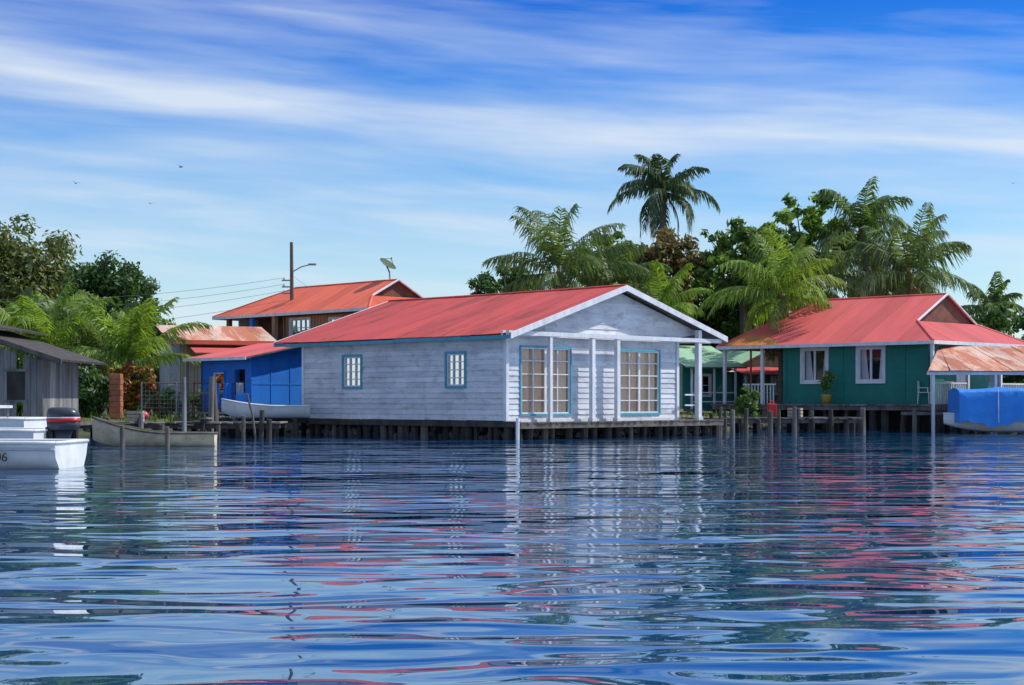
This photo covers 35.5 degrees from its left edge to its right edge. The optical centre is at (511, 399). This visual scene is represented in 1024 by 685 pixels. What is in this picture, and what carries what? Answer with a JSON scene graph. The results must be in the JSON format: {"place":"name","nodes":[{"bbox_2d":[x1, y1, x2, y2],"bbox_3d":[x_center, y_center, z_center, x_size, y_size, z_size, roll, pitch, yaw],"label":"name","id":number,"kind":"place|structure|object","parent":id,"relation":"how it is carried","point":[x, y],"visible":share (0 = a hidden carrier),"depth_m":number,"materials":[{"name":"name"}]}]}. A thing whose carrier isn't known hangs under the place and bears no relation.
{"place":"outdoors","nodes":[
{"label":"outdoors","id":0,"kind":"place"},
{"bbox_2d":[212,279,423,320],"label":"fascia and ridges","id":1,"kind":"structure","parent":0,"point":[305,312],"depth_m":71.94,"materials":[{"name":"white paint"}]},
{"bbox_2d":[17,409,807,434],"bbox_3d":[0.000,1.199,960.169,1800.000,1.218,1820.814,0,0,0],"label":"ground","id":2,"kind":"structure","parent":0,"point":[289,426],"depth_m":57.55,"materials":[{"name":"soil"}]},
{"bbox_2d":[0,213,83,315],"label":"broadleaf tree","id":3,"kind":"object","parent":2,"relation":"on","point":[24,266],"visible":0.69,"depth_m":88.08,"materials":[{"name":"green plant"}]},
{"bbox_2d":[0,287,84,357],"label":"young coconut palm","id":4,"kind":"object","parent":2,"relation":"on","point":[27,292],"visible":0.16,"depth_m":65.11,"materials":[{"name":"green plant"}]},
{"bbox_2d":[0,278,122,369],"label":"young coconut palm","id":5,"kind":"object","parent":2,"relation":"on","point":[20,317],"visible":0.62,"depth_m":61.48,"materials":[{"name":"green plant"}]},
{"bbox_2d":[2,295,174,414],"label":"background thicket","id":6,"kind":"object","parent":2,"relation":"on","point":[20,366],"visible":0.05,"depth_m":74.04,"materials":[{"name":"green plant"}]},
{"bbox_2d":[28,290,175,366],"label":"vine thicket","id":7,"kind":"object","parent":6,"relation":"on","point":[42,297],"visible":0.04,"depth_m":76.87,"materials":[{"name":"green plant"}]},
{"bbox_2d":[78,366,128,417],"bbox_3d":[-15.628,-0.141,57.809,3.793,2.332,2.463,0,0,-36],"label":"garden shrub","id":8,"kind":"object","parent":2,"relation":"on","point":[93,393],"visible":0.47,"depth_m":57.54,"materials":[{"name":"green plant"}]},
{"bbox_2d":[54,250,162,413],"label":"broadleaf tree","id":9,"kind":"object","parent":2,"relation":"on","point":[101,280],"visible":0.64,"depth_m":78.86,"materials":[{"name":"green plant"}]},
{"bbox_2d":[109,374,122,419],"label":"blocks","id":10,"kind":"object","parent":2,"relation":"on","point":[116,408],"depth_m":57.20,"materials":[{"name":"brick"}]},
{"bbox_2d":[42,301,191,414],"bbox_3d":[-16.388,-1.280,64.343,5.137,5.359,6.192,0,0,-43],"label":"young coconut palm","id":11,"kind":"object","parent":2,"relation":"on","point":[95,341],"visible":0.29,"depth_m":63.44,"materials":[{"name":"green plant"}]},
{"bbox_2d":[107,363,142,409],"bbox_3d":[-14.220,-0.194,58.704,1.356,2.410,1.798,0,0,-27],"label":"croton shrub","id":12,"kind":"object","parent":2,"relation":"on","point":[127,371],"visible":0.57,"depth_m":58.69,"materials":[{"name":"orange plant"}]},
{"bbox_2d":[68,297,212,416],"bbox_3d":[-14.239,-1.251,59.789,5.155,5.302,4.906,0,0,-43],"label":"young coconut palm","id":13,"kind":"object","parent":2,"relation":"on","point":[136,345],"visible":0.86,"depth_m":59.62,"materials":[{"name":"green plant"}]},
{"bbox_2d":[131,364,156,410],"bbox_3d":[-13.503,-0.165,58.783,0.889,2.342,0.918,0,0,-29],"label":"croton shrub","id":14,"kind":"object","parent":2,"relation":"on","point":[146,370],"visible":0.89,"depth_m":58.71,"materials":[{"name":"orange plant"}]},
{"bbox_2d":[128,387,181,417],"bbox_3d":[-13.221,0.184,59.392,2.118,1.687,1.809,0,0,-8],"label":"garden shrub","id":15,"kind":"object","parent":2,"relation":"on","point":[165,399],"visible":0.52,"depth_m":59.05,"materials":[{"name":"green plant"}]},
{"bbox_2d":[54,242,316,319],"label":"utility pole","id":16,"kind":"object","parent":2,"relation":"on","point":[291,286],"visible":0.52,"depth_m":73.97,"materials":[{"name":"brown wood"}]},
{"bbox_2d":[177,389,206,416],"bbox_3d":[-11.811,0.222,60.959,2.074,1.609,2.159,0,0,-42],"label":"garden shrub","id":17,"kind":"object","parent":2,"relation":"on","point":[191,400],"visible":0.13,"depth_m":61.17,"materials":[{"name":"green plant"}]},
{"bbox_2d":[141,382,244,418],"bbox_3d":[-11.443,0.125,57.588,3.772,1.550,0.063,0,0,-4],"label":"wire fence","id":18,"kind":"object","parent":2,"relation":"on","point":[171,407],"visible":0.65,"depth_m":57.53,"materials":[{"name":"metal"}]},
{"bbox_2d":[177,361,228,416],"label":"stilts and landing","id":19,"kind":"object","parent":2,"relation":"on","point":[187,386],"visible":0.3,"depth_m":58.58,"materials":[{"name":"wood"}]},
{"bbox_2d":[201,347,301,414],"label":"walls","id":20,"kind":"structure","parent":19,"relation":"on","point":[276,377],"depth_m":57.89,"materials":[{"name":"blue paint"}]},
{"bbox_2d":[183,343,297,361],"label":"shed roof","id":21,"kind":"structure","parent":20,"relation":"on","point":[248,351],"depth_m":58.32,"materials":[{"name":"red metal"}]},
{"bbox_2d":[159,340,250,413],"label":"walls","id":22,"kind":"structure","parent":2,"relation":"on","point":[194,373],"depth_m":68.81,"materials":[{"name":"grey wood"}]},
{"bbox_2d":[151,325,276,353],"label":"rusty roof","id":23,"kind":"structure","parent":22,"relation":"on","point":[228,335],"depth_m":69.58,"materials":[{"name":"orange metal"}]},
{"bbox_2d":[238,311,358,339],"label":"walls","id":24,"kind":"structure","parent":2,"relation":"on","point":[283,324],"depth_m":73.08,"materials":[{"name":"brown wood"}]},
{"bbox_2d":[226,316,277,355],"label":"balcony","id":25,"kind":"structure","parent":24,"relation":"attached to","point":[274,325],"depth_m":73.00,"materials":[{"name":"brown paint"}]},
{"bbox_2d":[289,317,310,335],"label":"window frame","id":26,"kind":"object","parent":24,"relation":"attached to","point":[295,319],"visible":0.53,"depth_m":72.33,"materials":[{"name":"white paint"}]},
{"bbox_2d":[292,320,308,334],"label":"window glass","id":27,"kind":"object","parent":26,"relation":"attached to","point":[298,325],"visible":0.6,"depth_m":72.43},
{"bbox_2d":[215,280,420,319],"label":"hip roof","id":28,"kind":"structure","parent":24,"relation":"on","point":[355,295],"depth_m":72.40,"materials":[{"name":"red metal"}]},
{"bbox_2d":[375,282,419,297],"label":"gablet vent","id":29,"kind":"object","parent":28,"relation":"attached to","point":[397,289],"visible":0.75,"depth_m":70.89,"materials":[{"name":"brown wood"}]},
{"bbox_2d":[79,423,819,433],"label":"shore rocks","id":30,"kind":"object","parent":2,"relation":"on","point":[763,426],"visible":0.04,"depth_m":57.11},
{"bbox_2d":[466,265,549,294],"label":"broadleaf tree","id":31,"kind":"object","parent":2,"relation":"on","point":[486,282],"visible":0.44,"depth_m":104.32,"materials":[{"name":"green plant"}]},
{"bbox_2d":[482,203,661,292],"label":"coconut palm","id":32,"kind":"object","parent":2,"relation":"on","point":[553,250],"visible":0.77,"depth_m":73.52,"materials":[{"name":"green plant"}]},
{"bbox_2d":[564,230,636,287],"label":"broadleaf tree","id":33,"kind":"object","parent":2,"relation":"on","point":[619,234],"visible":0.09,"depth_m":83.82,"materials":[{"name":"green plant"}]},
{"bbox_2d":[544,239,672,292],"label":"coconut palm","id":34,"kind":"object","parent":2,"relation":"on","point":[597,280],"visible":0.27,"depth_m":75.43,"materials":[{"name":"green plant"}]},
{"bbox_2d":[611,259,712,318],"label":"coconut palm","id":35,"kind":"object","parent":2,"relation":"on","point":[658,293],"visible":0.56,"depth_m":73.01,"materials":[{"name":"green plant"}]},
{"bbox_2d":[607,153,719,241],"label":"royal palm","id":36,"kind":"object","parent":2,"relation":"on","point":[658,183],"visible":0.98,"depth_m":87.46,"materials":[{"name":"green plant"}]},
{"bbox_2d":[628,225,710,305],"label":"broadleaf tree","id":37,"kind":"object","parent":2,"relation":"on","point":[666,248],"visible":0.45,"depth_m":79.17,"materials":[{"name":"brown plant"}]},
{"bbox_2d":[688,269,735,411],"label":"broadleaf tree","id":38,"kind":"object","parent":2,"relation":"on","point":[711,320],"visible":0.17,"depth_m":81.89,"materials":[{"name":"green plant"}]},
{"bbox_2d":[679,346,746,413],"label":"pale green shed","id":39,"kind":"structure","parent":2,"relation":"on","point":[712,375],"depth_m":71.33,"materials":[{"name":"paint"}]},
{"bbox_2d":[694,374,711,396],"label":"window frame","id":40,"kind":"structure","parent":39,"relation":"in","point":[709,385],"depth_m":71.40,"materials":[{"name":"white paint"}]},
{"bbox_2d":[691,215,790,334],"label":"breadfruit tree","id":41,"kind":"object","parent":2,"relation":"on","point":[724,251],"visible":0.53,"depth_m":77.36,"materials":[{"name":"green plant"}]},
{"bbox_2d":[732,386,760,423],"bbox_3d":[9.335,0.224,63.501,1.078,1.596,1.407,0,0,0],"label":"garden shrub","id":42,"kind":"object","parent":2,"relation":"on","point":[747,399],"visible":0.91,"depth_m":63.25,"materials":[{"name":"green plant"}]},
{"bbox_2d":[728,353,777,403],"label":"walls","id":43,"kind":"structure","parent":2,"relation":"on","point":[756,362],"depth_m":73.78,"materials":[{"name":"green paint"}]},
{"bbox_2d":[720,350,778,375],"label":"roof","id":44,"kind":"structure","parent":43,"relation":"on","point":[742,357],"depth_m":73.87,"materials":[{"name":"green paint"}]},
{"bbox_2d":[714,259,811,339],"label":"broadleaf tree","id":45,"kind":"object","parent":2,"relation":"on","point":[734,318],"visible":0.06,"depth_m":81.34,"materials":[{"name":"green plant"}]},
{"bbox_2d":[694,228,846,403],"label":"coconut palm","id":46,"kind":"object","parent":2,"relation":"on","point":[781,280],"visible":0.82,"depth_m":70.48,"materials":[{"name":"green plant"}]},
{"bbox_2d":[757,192,849,291],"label":"breadfruit tree","id":47,"kind":"object","parent":2,"relation":"on","point":[812,221],"visible":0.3,"depth_m":82.94,"materials":[{"name":"green plant"}]},
{"bbox_2d":[759,229,872,313],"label":"coconut palm","id":48,"kind":"object","parent":2,"relation":"on","point":[839,272],"visible":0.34,"depth_m":77.19,"materials":[{"name":"green plant"}]},
{"bbox_2d":[711,404,963,430],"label":"deck on stilts","id":49,"kind":"structure","parent":2,"relation":"on","point":[905,422],"depth_m":64.20,"materials":[{"name":"brown wood"}]},
{"bbox_2d":[818,370,836,403],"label":"potted plant","id":50,"kind":"object","parent":49,"relation":"on","point":[826,398],"visible":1,"depth_m":65.81,"materials":[{"name":"green plant"}]},
{"bbox_2d":[723,344,1023,403],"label":"porch posts and rails","id":51,"kind":"object","parent":49,"relation":"on","point":[966,385],"visible":0.55,"depth_m":68.07,"materials":[{"name":"white paint"}]},
{"bbox_2d":[783,344,993,403],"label":"walls","id":52,"kind":"structure","parent":49,"relation":"on","point":[907,367],"depth_m":65.54,"materials":[{"name":"wood"}]},
{"bbox_2d":[800,347,828,383],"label":"window frame","id":53,"kind":"object","parent":52,"relation":"attached to","point":[802,364],"visible":0.83,"depth_m":67.02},
{"bbox_2d":[805,351,824,379],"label":"window curtain","id":54,"kind":"object","parent":53,"relation":"in","point":[819,363],"depth_m":67.19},
{"bbox_2d":[806,349,881,379],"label":"tied curtains","id":55,"kind":"object","parent":52,"relation":"attached to","point":[864,371],"visible":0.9,"depth_m":65.53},
{"bbox_2d":[718,294,1023,350],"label":"hip roof","id":56,"kind":"structure","parent":52,"relation":"on","point":[886,319],"depth_m":66.97,"materials":[{"name":"red metal"}]},
{"bbox_2d":[723,335,779,345],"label":"rust patch","id":57,"kind":"object","parent":56,"relation":"on","point":[743,340],"visible":1,"depth_m":69.10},
{"bbox_2d":[920,297,971,323],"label":"gablet vent","id":58,"kind":"object","parent":56,"relation":"attached to","point":[945,310],"visible":1,"depth_m":66.78,"materials":[{"name":"brown wood"}]},
{"bbox_2d":[856,345,885,383],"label":"window frame","id":59,"kind":"object","parent":52,"relation":"attached to","point":[859,380],"visible":0.91,"depth_m":65.06,"materials":[{"name":"wood"}]},
{"bbox_2d":[866,349,880,378],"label":"window curtain","id":60,"kind":"object","parent":59,"relation":"in","point":[876,355],"depth_m":65.29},
{"bbox_2d":[679,287,1023,386],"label":"background thicket","id":61,"kind":"object","parent":2,"relation":"on","point":[1010,317],"visible":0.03,"depth_m":83.02,"materials":[{"name":"green plant"}]},
{"bbox_2d":[759,411,956,429],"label":"bank","id":62,"kind":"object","parent":2,"relation":"on","point":[895,420],"depth_m":65.13,"materials":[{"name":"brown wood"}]},
{"bbox_2d":[803,176,914,294],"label":"coconut palm","id":63,"kind":"object","parent":2,"relation":"on","point":[872,214],"visible":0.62,"depth_m":81.28,"materials":[{"name":"green plant"}]},
{"bbox_2d":[711,287,1023,387],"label":"background thicket","id":64,"kind":"object","parent":2,"relation":"on","point":[1003,322],"visible":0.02,"depth_m":79.66,"materials":[{"name":"green plant"}]},
{"bbox_2d":[840,263,935,297],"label":"broadleaf tree","id":65,"kind":"object","parent":2,"relation":"on","point":[886,293],"visible":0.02,"depth_m":90.17,"materials":[{"name":"green plant"}]},
{"bbox_2d":[837,202,982,311],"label":"coconut palm","id":66,"kind":"object","parent":2,"relation":"on","point":[910,261],"visible":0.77,"depth_m":75.42,"materials":[{"name":"green plant"}]},
{"bbox_2d":[961,271,1023,335],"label":"coconut palm","id":67,"kind":"object","parent":2,"relation":"on","point":[994,297],"visible":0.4,"depth_m":99.33,"materials":[{"name":"green plant"}]},
{"bbox_2d":[277,286,719,343],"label":"metal roof","id":68,"kind":"structure","parent":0,"point":[519,310],"depth_m":53.25,"materials":[{"name":"red metal"}]},
{"bbox_2d":[273,327,516,343],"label":"eave sheets","id":69,"kind":"object","parent":68,"relation":"attached to","point":[419,334],"visible":1,"depth_m":51.44,"materials":[{"name":"metal"}]},
{"bbox_2d":[273,285,727,347],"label":"fascia boards","id":70,"kind":"object","parent":68,"relation":"attached to","point":[586,304],"visible":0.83,"depth_m":51.03,"materials":[{"name":"white paint"}]},
{"bbox_2d":[388,284,626,301],"bbox_3d":[-0.442,-3.650,55.236,11.590,0.120,0.093,0,0,45],"label":"ridge cap","id":71,"kind":"object","parent":68,"relation":"on","point":[563,289],"visible":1,"depth_m":54.82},
{"bbox_2d":[0,428,1023,684],"bbox_3d":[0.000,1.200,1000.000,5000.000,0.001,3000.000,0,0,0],"label":"water","id":72,"kind":"structure","parent":0,"point":[834,558],"depth_m":11.89,"materials":[{"name":"liquid"}]},
{"bbox_2d":[0,405,46,427],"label":"moored skiff","id":73,"kind":"object","parent":72,"relation":"on","point":[22,422],"visible":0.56,"depth_m":36.45,"materials":[{"name":"grey paint"}]},
{"bbox_2d":[0,407,80,438],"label":"motorboat","id":74,"kind":"object","parent":72,"relation":"on","point":[63,422],"visible":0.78,"depth_m":31.90,"materials":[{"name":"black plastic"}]},
{"bbox_2d":[0,439,88,468],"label":"white motorboat","id":75,"kind":"object","parent":72,"relation":"on","point":[41,453],"visible":0.97,"depth_m":27.70,"materials":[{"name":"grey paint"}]},
{"bbox_2d":[0,324,105,424],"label":"grey plank boat shed","id":76,"kind":"structure","parent":72,"relation":"on","point":[44,382],"depth_m":45.00,"materials":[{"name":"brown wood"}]},
{"bbox_2d":[92,416,217,445],"bbox_3d":[-9.294,0.829,41.600,3.240,0.823,1.000,0,0,0],"label":"wooden canoe","id":77,"kind":"object","parent":72,"relation":"on","point":[105,432],"visible":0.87,"depth_m":41.31,"materials":[{"name":"beige paint"}]},
{"bbox_2d":[71,410,287,437],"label":"wooden jetty","id":78,"kind":"object","parent":72,"relation":"in","point":[233,427],"visible":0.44,"depth_m":50.30,"materials":[{"name":"grey wood"}]},
{"bbox_2d":[126,411,144,421],"bbox_3d":[-12.000,0.525,51.000,0.500,0.350,0.360,0,0,-2],"label":"wooden crate","id":79,"kind":"object","parent":78,"relation":"on","point":[131,418],"visible":0.83,"depth_m":50.82,"materials":[{"name":"grey wood"}]},
{"bbox_2d":[182,377,186,431],"bbox_3d":[-10.053,0.600,49.013,0.164,2.604,0.180,0,0,0],"label":"mooring post","id":80,"kind":"object","parent":72,"relation":"in","point":[184,417],"visible":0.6,"depth_m":48.96,"materials":[{"name":"grey wood"}]},
{"bbox_2d":[208,377,214,431],"bbox_3d":[-9.792,0.574,52.010,0.231,2.656,0.208,0,0,-34],"label":"mooring post","id":81,"kind":"object","parent":72,"relation":"in","point":[211,396],"visible":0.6,"depth_m":51.95,"materials":[{"name":"grey wood"}]},
{"bbox_2d":[214,378,217,421],"bbox_3d":[-9.663,0.600,52.105,0.198,2.605,0.190,0,0,23],"label":"mooring post","id":82,"kind":"object","parent":72,"relation":"in","point":[215,406],"visible":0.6,"depth_m":52.06,"materials":[{"name":"grey wood"}]},
{"bbox_2d":[218,409,334,434],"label":"wooden jetty","id":83,"kind":"object","parent":72,"relation":"in","point":[295,421],"visible":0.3,"depth_m":54.70,"materials":[{"name":"grey wood"}]},
{"bbox_2d":[203,380,252,402],"bbox_3d":[-9.900,-0.304,56.000,1.802,0.808,0.060,0,0,0],"label":"hanging laundry","id":84,"kind":"object","parent":83,"relation":"on","point":[227,389],"visible":0.58,"depth_m":56.00,"materials":[{"name":"blue fabric"}]},
{"bbox_2d":[235,393,251,402],"bbox_3d":[-9.300,0.170,55.400,0.546,0.820,0.560,0,0,0],"label":"plastic drum","id":85,"kind":"object","parent":83,"relation":"on","point":[241,397],"visible":0.39,"depth_m":55.17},
{"bbox_2d":[221,398,310,417],"bbox_3d":[-8.195,0.270,53.301,2.941,0.660,1.152,0,0,-8],"label":"grey skiff","id":86,"kind":"object","parent":83,"relation":"on","point":[238,409],"visible":0.98,"depth_m":52.91,"materials":[{"name":"paint"}]},
{"bbox_2d":[310,418,719,439],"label":"stilts","id":87,"kind":"object","parent":72,"relation":"in","point":[461,433],"visible":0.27,"depth_m":51.03,"materials":[{"name":"brown wood"}]},
{"bbox_2d":[303,419,723,431],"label":"deck and joists","id":88,"kind":"structure","parent":87,"relation":"on","point":[483,425],"depth_m":50.89,"materials":[{"name":"brown wood"}]},
{"bbox_2d":[304,294,694,420],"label":"siding boards","id":89,"kind":"object","parent":88,"relation":"on","point":[402,380],"visible":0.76,"depth_m":51.11,"materials":[{"name":"white paint"}]},
{"bbox_2d":[342,354,362,388],"bbox_3d":[-5.285,-0.935,53.063,1.030,1.140,0.110,0,0,45],"label":"side window frame","id":90,"kind":"object","parent":89,"relation":"attached to","point":[344,379],"visible":1,"depth_m":53.10,"materials":[{"name":"teal paint"}]},
{"bbox_2d":[346,358,359,384],"bbox_3d":[-5.257,-0.935,53.091,0.880,0.990,0.001,0,0,45],"label":"side window glass","id":91,"kind":"object","parent":90,"relation":"attached to","point":[352,369],"visible":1,"depth_m":53.11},
{"bbox_2d":[444,351,466,387],"bbox_3d":[-1.730,-0.935,49.533,0.950,1.140,0.110,0,0,45],"label":"side window frame","id":92,"kind":"object","parent":89,"relation":"attached to","point":[447,369],"visible":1,"depth_m":49.61,"materials":[{"name":"teal paint"}]},
{"bbox_2d":[449,355,463,383],"bbox_3d":[-1.702,-0.935,49.561,0.800,0.990,0.001,0,0,45],"label":"side window glass","id":93,"kind":"object","parent":92,"relation":"attached to","point":[456,366],"visible":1,"depth_m":49.58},
{"bbox_2d":[519,345,571,415],"bbox_3d":[1.028,-0.590,49.210,0.110,2.140,2.300,0,0,45],"label":"front window frame","id":94,"kind":"object","parent":89,"relation":"attached to","point":[569,383],"visible":1,"depth_m":49.20,"materials":[{"name":"teal paint"}]},
{"bbox_2d":[522,349,566,411],"bbox_3d":[0.954,-0.590,49.284,0.050,2.020,2.180,0,0,45],"label":"front window curtain","id":95,"kind":"object","parent":94,"relation":"attached to","point":[538,380],"visible":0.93,"depth_m":49.18,"materials":[{"name":"fabric"}]},
{"bbox_2d":[620,349,660,414],"bbox_3d":[4.164,-0.590,52.367,0.110,2.140,2.100,0,0,45],"label":"front window frame","id":96,"kind":"object","parent":89,"relation":"attached to","point":[658,383],"visible":0.8,"depth_m":52.44,"materials":[{"name":"teal paint"}]},
{"bbox_2d":[621,352,655,411],"bbox_3d":[4.090,-0.590,52.441,0.052,2.020,1.980,0,0,45],"label":"front window curtain","id":97,"kind":"object","parent":96,"relation":"attached to","point":[634,381],"visible":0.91,"depth_m":52.50,"materials":[{"name":"fabric"}]},
{"bbox_2d":[302,330,710,421],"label":"corner trim","id":98,"kind":"structure","parent":88,"relation":"on","point":[505,379],"depth_m":49.90,"materials":[{"name":"white paint"}]},
{"bbox_2d":[506,330,721,421],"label":"porch posts","id":99,"kind":"object","parent":88,"relation":"on","point":[698,340],"visible":0.81,"depth_m":50.99,"materials":[{"name":"white paint"}]},
{"bbox_2d":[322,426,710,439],"bbox_3d":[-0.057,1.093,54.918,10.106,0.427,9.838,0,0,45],"label":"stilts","id":100,"kind":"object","parent":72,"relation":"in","point":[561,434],"visible":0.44,"depth_m":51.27,"materials":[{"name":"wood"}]},
{"bbox_2d":[730,410,734,433],"bbox_3d":[7.744,1.123,56.205,0.195,1.559,0.207,0,0,-23],"label":"mooring post","id":101,"kind":"object","parent":72,"relation":"in","point":[732,421],"visible":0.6,"depth_m":56.15,"materials":[{"name":"grey wood"}]},
{"bbox_2d":[767,411,772,432],"bbox_3d":[9.400,1.148,58.210,0.209,1.510,0.238,0,0,0],"label":"mooring post","id":102,"kind":"object","parent":72,"relation":"in","point":[770,423],"visible":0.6,"depth_m":58.15,"materials":[{"name":"grey wood"}]},
{"bbox_2d":[681,409,863,432],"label":"wooden jetty","id":103,"kind":"object","parent":72,"relation":"in","point":[831,420],"visible":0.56,"depth_m":58.85,"materials":[{"name":"grey wood"}]},
{"bbox_2d":[792,407,796,432],"bbox_3d":[10.303,1.074,58.312,0.182,1.657,0.203,0,0,0],"label":"mooring post","id":104,"kind":"object","parent":72,"relation":"in","point":[794,421],"visible":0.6,"depth_m":58.26,"materials":[{"name":"grey wood"}]},
{"bbox_2d":[901,346,1023,431],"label":"rusty roof boathouse","id":105,"kind":"object","parent":72,"relation":"on","point":[991,361],"visible":0.87,"depth_m":60.73,"materials":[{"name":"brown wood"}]},
{"bbox_2d":[943,387,1023,431],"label":"tarp covered boat","id":106,"kind":"object","parent":72,"relation":"on","point":[997,409],"visible":1,"depth_m":56.75,"materials":[{"name":"plastic"}]},
{"bbox_2d":[0,0,1023,371],"label":"sky","id":107,"kind":"structure","parent":0,"point":[354,134],"materials":[{"name":"blue"}]},
{"bbox_2d":[716,293,1023,351],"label":"fascia and ridges","id":108,"kind":"structure","parent":0,"point":[932,341],"depth_m":66.50,"materials":[{"name":"white paint"}]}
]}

